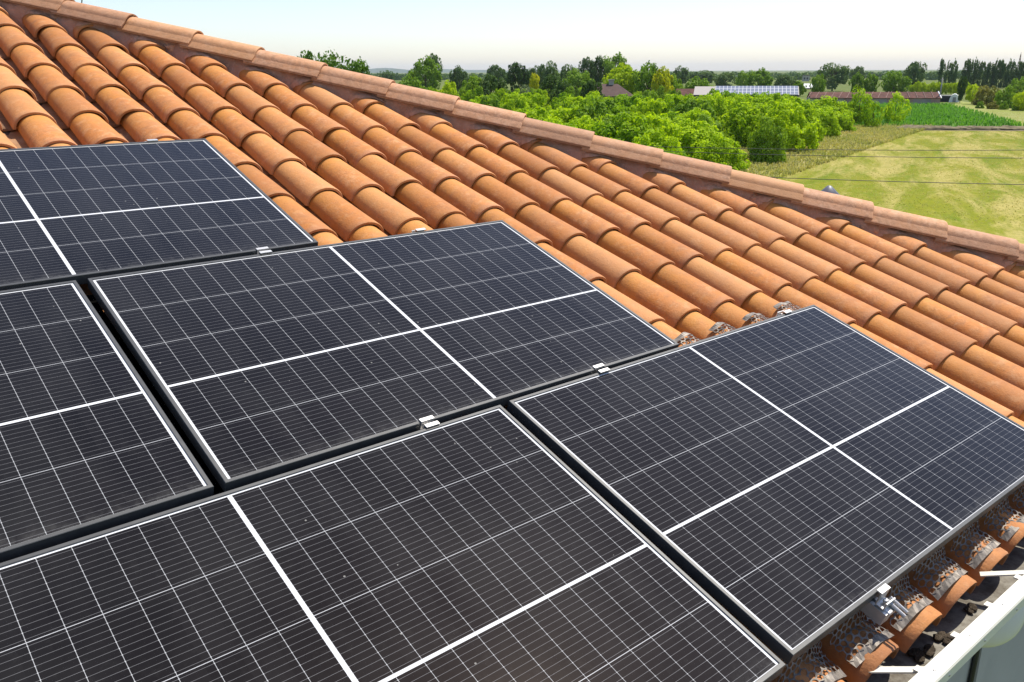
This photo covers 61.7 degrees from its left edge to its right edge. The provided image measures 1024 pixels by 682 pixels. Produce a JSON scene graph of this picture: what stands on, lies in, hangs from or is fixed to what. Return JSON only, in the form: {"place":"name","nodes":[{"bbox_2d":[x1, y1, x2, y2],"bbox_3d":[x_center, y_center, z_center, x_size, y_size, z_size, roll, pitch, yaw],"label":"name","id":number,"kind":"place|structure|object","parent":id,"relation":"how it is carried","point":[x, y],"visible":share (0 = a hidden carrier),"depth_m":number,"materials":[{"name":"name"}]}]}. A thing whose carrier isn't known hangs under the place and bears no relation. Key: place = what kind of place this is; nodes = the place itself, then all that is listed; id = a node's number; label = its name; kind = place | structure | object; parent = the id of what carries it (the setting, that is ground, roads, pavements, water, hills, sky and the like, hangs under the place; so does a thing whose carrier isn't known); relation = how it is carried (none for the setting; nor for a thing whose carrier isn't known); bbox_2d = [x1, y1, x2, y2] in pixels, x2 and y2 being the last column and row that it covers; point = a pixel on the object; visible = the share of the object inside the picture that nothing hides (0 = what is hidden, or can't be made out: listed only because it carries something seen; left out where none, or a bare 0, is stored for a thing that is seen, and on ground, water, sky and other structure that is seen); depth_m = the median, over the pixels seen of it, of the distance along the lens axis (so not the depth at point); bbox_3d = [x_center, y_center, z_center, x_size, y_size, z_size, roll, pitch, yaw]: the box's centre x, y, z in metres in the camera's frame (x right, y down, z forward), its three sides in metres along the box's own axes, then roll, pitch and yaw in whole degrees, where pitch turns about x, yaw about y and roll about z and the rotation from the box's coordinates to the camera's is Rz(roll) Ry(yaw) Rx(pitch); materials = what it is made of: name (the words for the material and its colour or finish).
{"place":"outdoors","nodes":[
{"label":"outdoors","id":0,"kind":"place"},
{"bbox_2d":[365,68,577,72],"bbox_3d":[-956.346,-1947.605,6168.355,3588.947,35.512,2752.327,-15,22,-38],"label":"hills","id":1,"kind":"structure","parent":0,"point":[378,70],"depth_m":5996.94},
{"bbox_2d":[75,0,1023,70],"label":"sky","id":2,"kind":"structure","parent":0,"point":[695,35],"materials":[{"name":"white"}]},
{"bbox_2d":[597,79,632,98],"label":"house","id":3,"kind":"structure","parent":0,"point":[611,89],"depth_m":120.61,"materials":[{"name":"tile"}]},
{"bbox_2d":[370,69,1023,108],"bbox_3d":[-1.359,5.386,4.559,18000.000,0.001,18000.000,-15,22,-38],"label":"ground","id":4,"kind":"structure","parent":0,"point":[841,87],"depth_m":456.79,"materials":[{"name":"green plant"}]},
{"bbox_2d":[296,50,369,74],"bbox_3d":[-11.989,-15.229,56.970,5.397,8.318,5.875,10,20,30],"label":"sparse tree","id":5,"kind":"object","parent":4,"relation":"on","point":[358,67],"visible":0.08,"depth_m":55.55,"materials":[{"name":"green plant"}]},
{"bbox_2d":[398,74,426,89],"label":"tree","id":6,"kind":"object","parent":4,"relation":"on","point":[408,81],"visible":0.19,"depth_m":141.67,"materials":[{"name":"green plant"}]},
{"bbox_2d":[407,55,441,90],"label":"round tree","id":7,"kind":"object","parent":4,"relation":"on","point":[433,74],"visible":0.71,"depth_m":217.10,"materials":[{"name":"green plant"}]},
{"bbox_2d":[435,79,460,99],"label":"tree","id":8,"kind":"object","parent":4,"relation":"on","point":[449,88],"visible":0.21,"depth_m":113.92,"materials":[{"name":"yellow plant"}]},
{"bbox_2d":[449,65,470,90],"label":"round tree","id":9,"kind":"object","parent":4,"relation":"on","point":[458,77],"visible":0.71,"depth_m":227.84,"materials":[{"name":"green plant"}]},
{"bbox_2d":[458,73,481,96],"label":"round tree","id":10,"kind":"object","parent":4,"relation":"on","point":[474,82],"visible":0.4,"depth_m":134.94,"materials":[{"name":"green plant"}]},
{"bbox_2d":[476,73,507,101],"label":"round tree","id":11,"kind":"object","parent":4,"relation":"on","point":[488,85],"visible":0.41,"depth_m":129.42,"materials":[{"name":"green plant"}]},
{"bbox_2d":[480,93,506,109],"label":"shrub","id":12,"kind":"object","parent":4,"relation":"on","point":[494,102],"visible":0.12,"depth_m":98.53,"materials":[{"name":"green plant"}]},
{"bbox_2d":[486,64,508,90],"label":"round tree","id":13,"kind":"object","parent":4,"relation":"on","point":[501,73],"visible":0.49,"depth_m":251.58,"materials":[{"name":"green plant"}]},
{"bbox_2d":[0,0,1023,681],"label":"house","id":14,"kind":"structure","parent":4,"relation":"on","point":[672,246],"depth_m":4.56,"materials":[{"name":"ceramic"}]},
{"bbox_2d":[0,280,213,562],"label":"solar panel","id":15,"kind":"object","parent":14,"relation":"attached to","point":[91,441],"visible":0.95,"depth_m":2.20,"materials":[{"name":"black glass"}]},
{"bbox_2d":[87,295,223,494],"bbox_3d":[-1.091,0.141,2.515,0.077,0.013,1.120,-15,41,-38],"label":"gap strip","id":16,"kind":"object","parent":14,"relation":"attached to","point":[218,489],"visible":0.21,"depth_m":2.50,"materials":[{"name":"black rubber"}]},
{"bbox_2d":[507,305,1023,664],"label":"solar panel","id":17,"kind":"object","parent":14,"relation":"attached to","point":[789,488],"visible":1,"depth_m":2.71,"materials":[{"name":"black glass"}]},
{"bbox_2d":[776,641,846,681],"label":"bird guard","id":18,"kind":"object","parent":14,"relation":"on","point":[833,676],"visible":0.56,"depth_m":2.14,"materials":[{"name":"grey metal"}]},
{"bbox_2d":[829,610,893,667],"bbox_3d":[0.945,0.744,2.292,0.206,0.158,0.108,-15,22,-38],"label":"bird guard","id":19,"kind":"object","parent":14,"relation":"on","point":[869,646],"visible":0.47,"depth_m":2.27,"materials":[{"name":"grey metal"}]},
{"bbox_2d":[860,597,888,625],"bbox_3d":[0.291,0.154,2.970,0.040,0.041,2.292,-15,40,-38],"label":"mounting rail","id":20,"kind":"object","parent":14,"relation":"attached to","point":[875,613],"visible":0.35,"depth_m":2.29,"materials":[{"name":"metal"}]},
{"bbox_2d":[875,583,895,610],"bbox_3d":[0.993,0.682,2.283,0.046,0.042,0.040,-15,40,-38],"label":"end clamp","id":21,"kind":"object","parent":20,"relation":"attached to","point":[882,603],"visible":1,"depth_m":2.28,"materials":[{"name":"metal"}]},
{"bbox_2d":[884,596,908,618],"bbox_3d":[1.020,0.714,2.283,0.062,0.028,0.063,-15,40,-38],"label":"clamp bracket","id":22,"kind":"object","parent":20,"relation":"attached to","point":[893,607],"visible":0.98,"depth_m":2.28,"materials":[{"name":"metal"}]},
{"bbox_2d":[877,573,933,630],"bbox_3d":[1.124,0.699,2.439,0.206,0.160,0.109,-15,22,-38],"label":"bird guard","id":23,"kind":"object","parent":14,"relation":"on","point":[914,609],"visible":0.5,"depth_m":2.42,"materials":[{"name":"grey metal"}]},
{"bbox_2d":[907,644,935,662],"bbox_3d":[1.163,0.879,2.417,0.102,0.014,0.055,-8,19,-23],"label":"moss clump","id":24,"kind":"object","parent":14,"relation":"on","point":[918,654],"visible":1,"depth_m":2.41,"materials":[{"name":"plant"}]},
{"bbox_2d":[913,546,967,599],"bbox_3d":[1.304,0.657,2.587,0.206,0.163,0.109,-15,22,-38],"label":"bird guard","id":25,"kind":"object","parent":14,"relation":"on","point":[945,585],"visible":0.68,"depth_m":2.56,"materials":[{"name":"grey metal"}]},
{"bbox_2d":[933,631,953,643],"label":"moss clump","id":26,"kind":"object","parent":14,"relation":"on","point":[940,636],"visible":0.93,"depth_m":2.48,"materials":[{"name":"plant"}]},
{"bbox_2d":[951,520,1000,568],"bbox_3d":[1.494,0.608,2.740,0.206,0.158,0.108,-15,22,-38],"label":"bird guard","id":27,"kind":"object","parent":14,"relation":"on","point":[982,554],"visible":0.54,"depth_m":2.72,"materials":[{"name":"metal"}]},
{"bbox_2d":[981,606,1023,647],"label":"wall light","id":28,"kind":"object","parent":14,"relation":"attached to","point":[1009,629],"visible":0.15,"depth_m":2.99,"materials":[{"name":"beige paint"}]},
{"bbox_2d":[982,497,1023,540],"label":"bird guard","id":29,"kind":"object","parent":14,"relation":"on","point":[1009,532],"visible":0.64,"depth_m":2.86,"materials":[{"name":"metal"}]},
{"label":"mounting rail","id":30,"kind":"object","parent":14,"relation":"attached to","visible":0},
{"bbox_2d":[0,139,317,290],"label":"solar panel","id":31,"kind":"object","parent":30,"relation":"attached to","point":[80,214],"visible":0.85,"depth_m":3.28,"materials":[{"name":"black glass"}]},
{"bbox_2d":[88,220,678,491],"bbox_3d":[-0.384,-0.082,3.016,1.754,0.035,1.096,-14,40,-38],"label":"solar panel","id":32,"kind":"object","parent":30,"relation":"attached to","point":[257,367],"visible":0.96,"depth_m":2.83,"materials":[{"name":"black glass"}]},
{"bbox_2d":[0,405,785,681],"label":"solar panel","id":33,"kind":"object","parent":30,"relation":"attached to","point":[499,543],"visible":1,"depth_m":1.97,"materials":[{"name":"black glass"}]},
{"bbox_2d":[419,415,439,429],"bbox_3d":[-0.245,0.249,2.514,0.046,0.036,0.042,-15,40,-38],"label":"clamp","id":34,"kind":"object","parent":30,"relation":"attached to","point":[428,422],"visible":0.58,"depth_m":2.51,"materials":[{"name":"metal"}]},
{"bbox_2d":[506,62,530,91],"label":"round tree","id":35,"kind":"object","parent":4,"relation":"on","point":[521,78],"visible":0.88,"depth_m":199.47,"materials":[{"name":"green plant"}]},
{"bbox_2d":[499,92,537,110],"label":"shrub","id":36,"kind":"object","parent":4,"relation":"on","point":[509,103],"visible":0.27,"depth_m":101.87,"materials":[{"name":"green plant"}]},
{"bbox_2d":[516,92,550,110],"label":"shrub","id":37,"kind":"object","parent":4,"relation":"on","point":[537,99],"visible":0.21,"depth_m":104.98,"materials":[{"name":"green plant"}]},
{"bbox_2d":[514,106,553,120],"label":"shrub","id":38,"kind":"object","parent":4,"relation":"on","point":[542,112],"visible":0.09,"depth_m":70.46,"materials":[{"name":"green plant"}]},
{"bbox_2d":[537,60,558,89],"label":"round tree","id":39,"kind":"object","parent":4,"relation":"on","point":[543,72],"visible":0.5,"depth_m":232.08,"materials":[{"name":"green plant"}]},
{"bbox_2d":[539,74,560,96],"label":"round tree","id":40,"kind":"object","parent":4,"relation":"on","point":[548,82],"visible":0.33,"depth_m":133.34,"materials":[{"name":"green plant"}]},
{"bbox_2d":[550,79,577,103],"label":"round tree","id":41,"kind":"object","parent":4,"relation":"on","point":[562,86],"visible":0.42,"depth_m":127.49,"materials":[{"name":"green plant"}]},
{"bbox_2d":[545,105,604,124],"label":"shrub","id":42,"kind":"object","parent":4,"relation":"on","point":[564,115],"visible":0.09,"depth_m":68.47,"materials":[{"name":"green plant"}]},
{"bbox_2d":[562,68,593,88],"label":"round tree","id":43,"kind":"object","parent":4,"relation":"on","point":[578,79],"visible":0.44,"depth_m":193.85,"materials":[{"name":"green plant"}]},
{"bbox_2d":[563,93,595,107],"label":"shrub","id":44,"kind":"object","parent":4,"relation":"on","point":[576,100],"visible":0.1,"depth_m":92.11,"materials":[{"name":"green plant"}]},
{"bbox_2d":[566,115,604,134],"bbox_3d":[5.075,-15.111,63.875,4.893,3.573,4.707,0,17,1],"label":"shrub","id":45,"kind":"object","parent":4,"relation":"on","point":[588,123],"visible":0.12,"depth_m":62.78,"materials":[{"name":"green plant"}]},
{"bbox_2d":[568,96,614,129],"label":"shrub","id":46,"kind":"object","parent":4,"relation":"on","point":[592,113],"visible":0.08,"depth_m":66.89,"materials":[{"name":"green plant"}]},
{"bbox_2d":[577,80,605,97],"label":"round tree","id":47,"kind":"object","parent":4,"relation":"on","point":[592,85],"visible":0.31,"depth_m":112.11,"materials":[{"name":"green plant"}]},
{"bbox_2d":[588,55,608,82],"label":"round tree","id":48,"kind":"object","parent":4,"relation":"on","point":[596,72],"visible":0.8,"depth_m":256.98,"materials":[{"name":"green plant"}]},
{"bbox_2d":[588,95,632,120],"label":"shrub","id":49,"kind":"object","parent":4,"relation":"on","point":[609,102],"visible":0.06,"depth_m":80.95,"materials":[{"name":"green plant"}]},
{"bbox_2d":[601,51,631,86],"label":"round tree","id":50,"kind":"object","parent":4,"relation":"on","point":[609,64],"visible":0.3,"depth_m":253.83,"materials":[{"name":"green plant"}]},
{"bbox_2d":[601,62,639,94],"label":"yellow tree","id":51,"kind":"object","parent":4,"relation":"on","point":[622,76],"visible":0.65,"depth_m":161.25,"materials":[{"name":"green plant"}]},
{"bbox_2d":[611,94,650,111],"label":"shrub","id":52,"kind":"object","parent":4,"relation":"on","point":[626,101],"visible":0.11,"depth_m":95.08,"materials":[{"name":"green plant"}]},
{"bbox_2d":[631,60,662,94],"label":"round tree","id":53,"kind":"object","parent":4,"relation":"on","point":[646,74],"visible":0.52,"depth_m":155.72,"materials":[{"name":"green plant"}]},
{"bbox_2d":[629,97,667,115],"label":"shrub","id":54,"kind":"object","parent":4,"relation":"on","point":[640,107],"visible":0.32,"depth_m":84.27,"materials":[{"name":"green plant"}]},
{"bbox_2d":[651,66,673,93],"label":"yellow tree","id":55,"kind":"object","parent":4,"relation":"on","point":[664,80],"visible":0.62,"depth_m":149.97,"materials":[{"name":"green plant"}]},
{"bbox_2d":[662,93,700,112],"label":"shrub","id":56,"kind":"object","parent":4,"relation":"on","point":[675,102],"visible":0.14,"depth_m":82.75,"materials":[{"name":"green plant"}]},
{"bbox_2d":[673,65,689,84],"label":"round tree","id":57,"kind":"object","parent":4,"relation":"on","point":[683,75],"visible":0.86,"depth_m":337.04,"materials":[{"name":"green plant"}]},
{"bbox_2d":[370,70,1020,80],"bbox_3d":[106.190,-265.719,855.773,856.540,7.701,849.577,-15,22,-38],"label":"wood","id":58,"kind":"object","parent":4,"relation":"on","point":[930,75],"visible":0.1,"depth_m":686.95,"materials":[{"name":"green plant"}]},
{"bbox_2d":[669,98,723,130],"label":"shrub","id":59,"kind":"object","parent":4,"relation":"on","point":[691,103],"visible":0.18,"depth_m":77.82,"materials":[{"name":"green plant"}]},
{"bbox_2d":[684,76,712,88],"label":"round tree","id":60,"kind":"object","parent":4,"relation":"on","point":[696,81],"visible":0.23,"depth_m":176.73,"materials":[{"name":"green plant"}]},
{"bbox_2d":[686,70,715,83],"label":"round tree","id":61,"kind":"object","parent":4,"relation":"on","point":[705,73],"visible":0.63,"depth_m":388.79,"materials":[{"name":"green plant"}]},
{"bbox_2d":[701,92,734,120],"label":"shrub","id":62,"kind":"object","parent":4,"relation":"on","point":[718,105],"visible":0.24,"depth_m":90.33,"materials":[{"name":"green plant"}]},
{"bbox_2d":[712,71,735,85],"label":"round tree","id":63,"kind":"object","parent":4,"relation":"on","point":[719,80],"visible":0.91,"depth_m":296.01,"materials":[{"name":"green plant"}]},
{"bbox_2d":[746,67,773,85],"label":"round tree","id":64,"kind":"object","parent":4,"relation":"on","point":[765,79],"visible":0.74,"depth_m":238.06,"materials":[{"name":"green plant"}]},
{"bbox_2d":[773,74,796,85],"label":"round tree","id":65,"kind":"object","parent":4,"relation":"on","point":[785,80],"visible":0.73,"depth_m":272.91,"materials":[{"name":"green plant"}]},
{"bbox_2d":[809,73,826,91],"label":"round tree","id":66,"kind":"object","parent":4,"relation":"on","point":[821,83],"visible":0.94,"depth_m":209.33,"materials":[{"name":"green plant"}]},
{"bbox_2d":[815,62,850,90],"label":"round tree","id":67,"kind":"object","parent":4,"relation":"on","point":[838,75],"visible":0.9,"depth_m":267.92,"materials":[{"name":"green plant"}]},
{"bbox_2d":[838,114,857,130],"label":"shrub","id":68,"kind":"object","parent":4,"relation":"on","point":[847,123],"visible":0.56,"depth_m":92.00,"materials":[{"name":"green plant"}]},
{"bbox_2d":[848,72,863,91],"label":"round tree","id":69,"kind":"object","parent":4,"relation":"on","point":[856,79],"visible":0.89,"depth_m":213.51,"materials":[{"name":"green plant"}]},
{"bbox_2d":[847,86,873,124],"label":"young tree","id":70,"kind":"object","parent":4,"relation":"on","point":[867,104],"visible":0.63,"depth_m":102.68,"materials":[{"name":"green plant"}]},
{"bbox_2d":[863,73,879,91],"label":"round tree","id":71,"kind":"object","parent":4,"relation":"on","point":[873,81],"visible":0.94,"depth_m":215.35,"materials":[{"name":"green plant"}]},
{"bbox_2d":[864,100,883,126],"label":"young tree","id":72,"kind":"object","parent":4,"relation":"on","point":[868,119],"visible":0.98,"depth_m":98.53,"materials":[{"name":"green plant"}]},
{"bbox_2d":[807,91,941,103],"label":"ruined shed","id":73,"kind":"structure","parent":4,"relation":"on","point":[917,97],"depth_m":168.95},
{"bbox_2d":[880,69,912,91],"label":"round tree","id":74,"kind":"object","parent":4,"relation":"on","point":[892,81],"visible":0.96,"depth_m":206.60,"materials":[{"name":"green plant"}]},
{"bbox_2d":[881,91,911,123],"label":"young tree","id":75,"kind":"object","parent":4,"relation":"on","point":[889,114],"visible":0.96,"depth_m":104.88,"materials":[{"name":"green plant"}]},
{"bbox_2d":[903,61,927,87],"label":"round tree","id":76,"kind":"object","parent":4,"relation":"on","point":[915,69],"visible":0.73,"depth_m":259.90,"materials":[{"name":"green plant"}]},
{"bbox_2d":[957,76,967,100],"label":"clipped tree","id":77,"kind":"object","parent":4,"relation":"on","point":[963,83],"visible":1,"depth_m":169.32,"materials":[{"name":"green plant"}]},
{"bbox_2d":[972,85,999,104],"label":"garden bush","id":78,"kind":"object","parent":4,"relation":"on","point":[982,93],"visible":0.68,"depth_m":158.78,"materials":[{"name":"brown plant"}]},
{"bbox_2d":[994,86,1018,107],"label":"garden bush","id":79,"kind":"object","parent":4,"relation":"on","point":[1006,94],"visible":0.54,"depth_m":147.38,"materials":[{"name":"green plant"}]},
{"bbox_2d":[693,86,798,97],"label":"barn","id":80,"kind":"structure","parent":0,"point":[782,90],"depth_m":119.25,"materials":[{"name":"white metal"}]},
{"bbox_2d":[663,151,974,157],"bbox_3d":[9.413,-6.847,30.546,30.642,0.430,0.022,5,18,16],"label":"overhead cable","id":81,"kind":"object","parent":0,"point":[821,155],"visible":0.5,"depth_m":29.95,"materials":[{"name":"black plastic"}]},
{"bbox_2d":[649,146,990,150],"bbox_3d":[8.854,-7.017,30.422,31.563,0.401,0.022,5,18,15],"label":"overhead cable","id":82,"kind":"object","parent":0,"point":[834,149],"visible":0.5,"depth_m":29.94,"materials":[{"name":"black plastic"}]},
{"bbox_2d":[741,129,906,176],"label":"meadow strip","id":83,"kind":"object","parent":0,"point":[814,154],"depth_m":67.45,"materials":[{"name":"plant"}]},
{"bbox_2d":[591,112,657,144],"bbox_3d":[7.681,-13.687,58.717,6.489,3.942,6.300,0,17,1],"label":"shrub","id":84,"kind":"object","parent":83,"relation":"on","point":[622,129],"visible":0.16,"depth_m":57.37,"materials":[{"name":"green plant"}]},
{"bbox_2d":[632,127,681,154],"bbox_3d":[9.006,-11.883,54.194,4.191,3.170,4.137,12,21,34],"label":"shrub","id":85,"kind":"object","parent":83,"relation":"on","point":[651,138],"visible":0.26,"depth_m":53.65,"materials":[{"name":"green plant"}]},
{"bbox_2d":[629,111,684,150],"bbox_3d":[9.548,-14.261,60.602,5.379,3.895,6.004,-1,17,-2],"label":"shrub","id":86,"kind":"object","parent":83,"relation":"on","point":[656,121],"visible":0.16,"depth_m":59.53,"materials":[{"name":"green plant"}]},
{"bbox_2d":[662,118,723,157],"bbox_3d":[13.361,-15.115,64.342,6.498,3.198,6.474,6,18,18],"label":"shrub","id":87,"kind":"object","parent":83,"relation":"on","point":[694,133],"visible":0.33,"depth_m":62.62,"materials":[{"name":"green plant"}]},
{"bbox_2d":[677,107,714,124],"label":"shrub","id":88,"kind":"object","parent":83,"relation":"on","point":[693,114],"visible":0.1,"depth_m":71.87,"materials":[{"name":"green plant"}]},
{"bbox_2d":[692,134,750,171],"bbox_3d":[13.838,-12.552,57.280,3.666,2.514,3.966,-14,22,-37],"label":"shrub","id":89,"kind":"object","parent":83,"relation":"on","point":[713,149],"visible":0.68,"depth_m":56.46,"materials":[{"name":"green plant"}]},
{"bbox_2d":[723,109,760,146],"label":"shrub","id":90,"kind":"object","parent":83,"relation":"on","point":[741,129],"visible":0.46,"depth_m":74.25,"materials":[{"name":"green plant"}]},
{"bbox_2d":[721,101,771,143],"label":"shrub","id":91,"kind":"object","parent":83,"relation":"on","point":[733,118],"visible":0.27,"depth_m":75.85,"materials":[{"name":"green plant"}]},
{"bbox_2d":[747,95,775,107],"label":"shrub","id":92,"kind":"object","parent":83,"relation":"on","point":[758,100],"visible":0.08,"depth_m":88.97,"materials":[{"name":"green plant"}]},
{"bbox_2d":[744,116,787,164],"bbox_3d":[18.511,-14.492,61.824,3.061,3.478,3.510,-7,19,-19],"label":"shrub","id":93,"kind":"object","parent":83,"relation":"on","point":[776,138],"visible":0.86,"depth_m":61.20,"materials":[{"name":"green plant"}]},
{"bbox_2d":[753,99,819,152],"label":"shrub","id":94,"kind":"object","parent":83,"relation":"on","point":[782,114],"visible":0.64,"depth_m":69.70,"materials":[{"name":"green plant"}]},
{"bbox_2d":[775,95,820,125],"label":"shrub","id":95,"kind":"object","parent":83,"relation":"on","point":[807,105],"visible":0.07,"depth_m":82.91,"materials":[{"name":"green plant"}]},
{"bbox_2d":[803,107,826,141],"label":"shrub","id":96,"kind":"object","parent":83,"relation":"on","point":[808,114],"visible":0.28,"depth_m":78.39,"materials":[{"name":"green plant"}]},
{"bbox_2d":[817,111,840,136],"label":"shrub","id":97,"kind":"object","parent":83,"relation":"on","point":[830,120],"visible":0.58,"depth_m":85.18,"materials":[{"name":"green plant"}]},
{"bbox_2d":[728,123,932,178],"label":"meadow grass","id":98,"kind":"structure","parent":83,"relation":"on","point":[859,141],"depth_m":71.85,"materials":[{"name":"beige plant"}]},
{"bbox_2d":[810,95,854,118],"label":"shrub","id":99,"kind":"object","parent":83,"relation":"on","point":[829,101],"visible":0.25,"depth_m":99.55,"materials":[{"name":"green plant"}]},
{"bbox_2d":[771,177,1023,184],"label":"overhead cable","id":100,"kind":"object","parent":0,"point":[898,181],"visible":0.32,"depth_m":26.07,"materials":[{"name":"black plastic"}]},
{"bbox_2d":[778,109,1023,243],"bbox_3d":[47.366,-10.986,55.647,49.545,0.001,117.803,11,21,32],"label":"lawn","id":101,"kind":"structure","parent":0,"point":[1014,229],"depth_m":53.18,"materials":[{"name":"green plant"}]},
{"bbox_2d":[846,102,1023,126],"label":"corn field","id":102,"kind":"structure","parent":0,"point":[949,120],"depth_m":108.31,"materials":[{"name":"plant"}]},
{"bbox_2d":[898,125,1023,129],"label":"soil bank","id":103,"kind":"structure","parent":0,"point":[975,127],"depth_m":95.33,"materials":[{"name":"soil"}]},
{"bbox_2d":[954,101,1023,125],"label":"grass path","id":104,"kind":"structure","parent":0,"point":[967,105],"depth_m":135.53,"materials":[{"name":"plant"}]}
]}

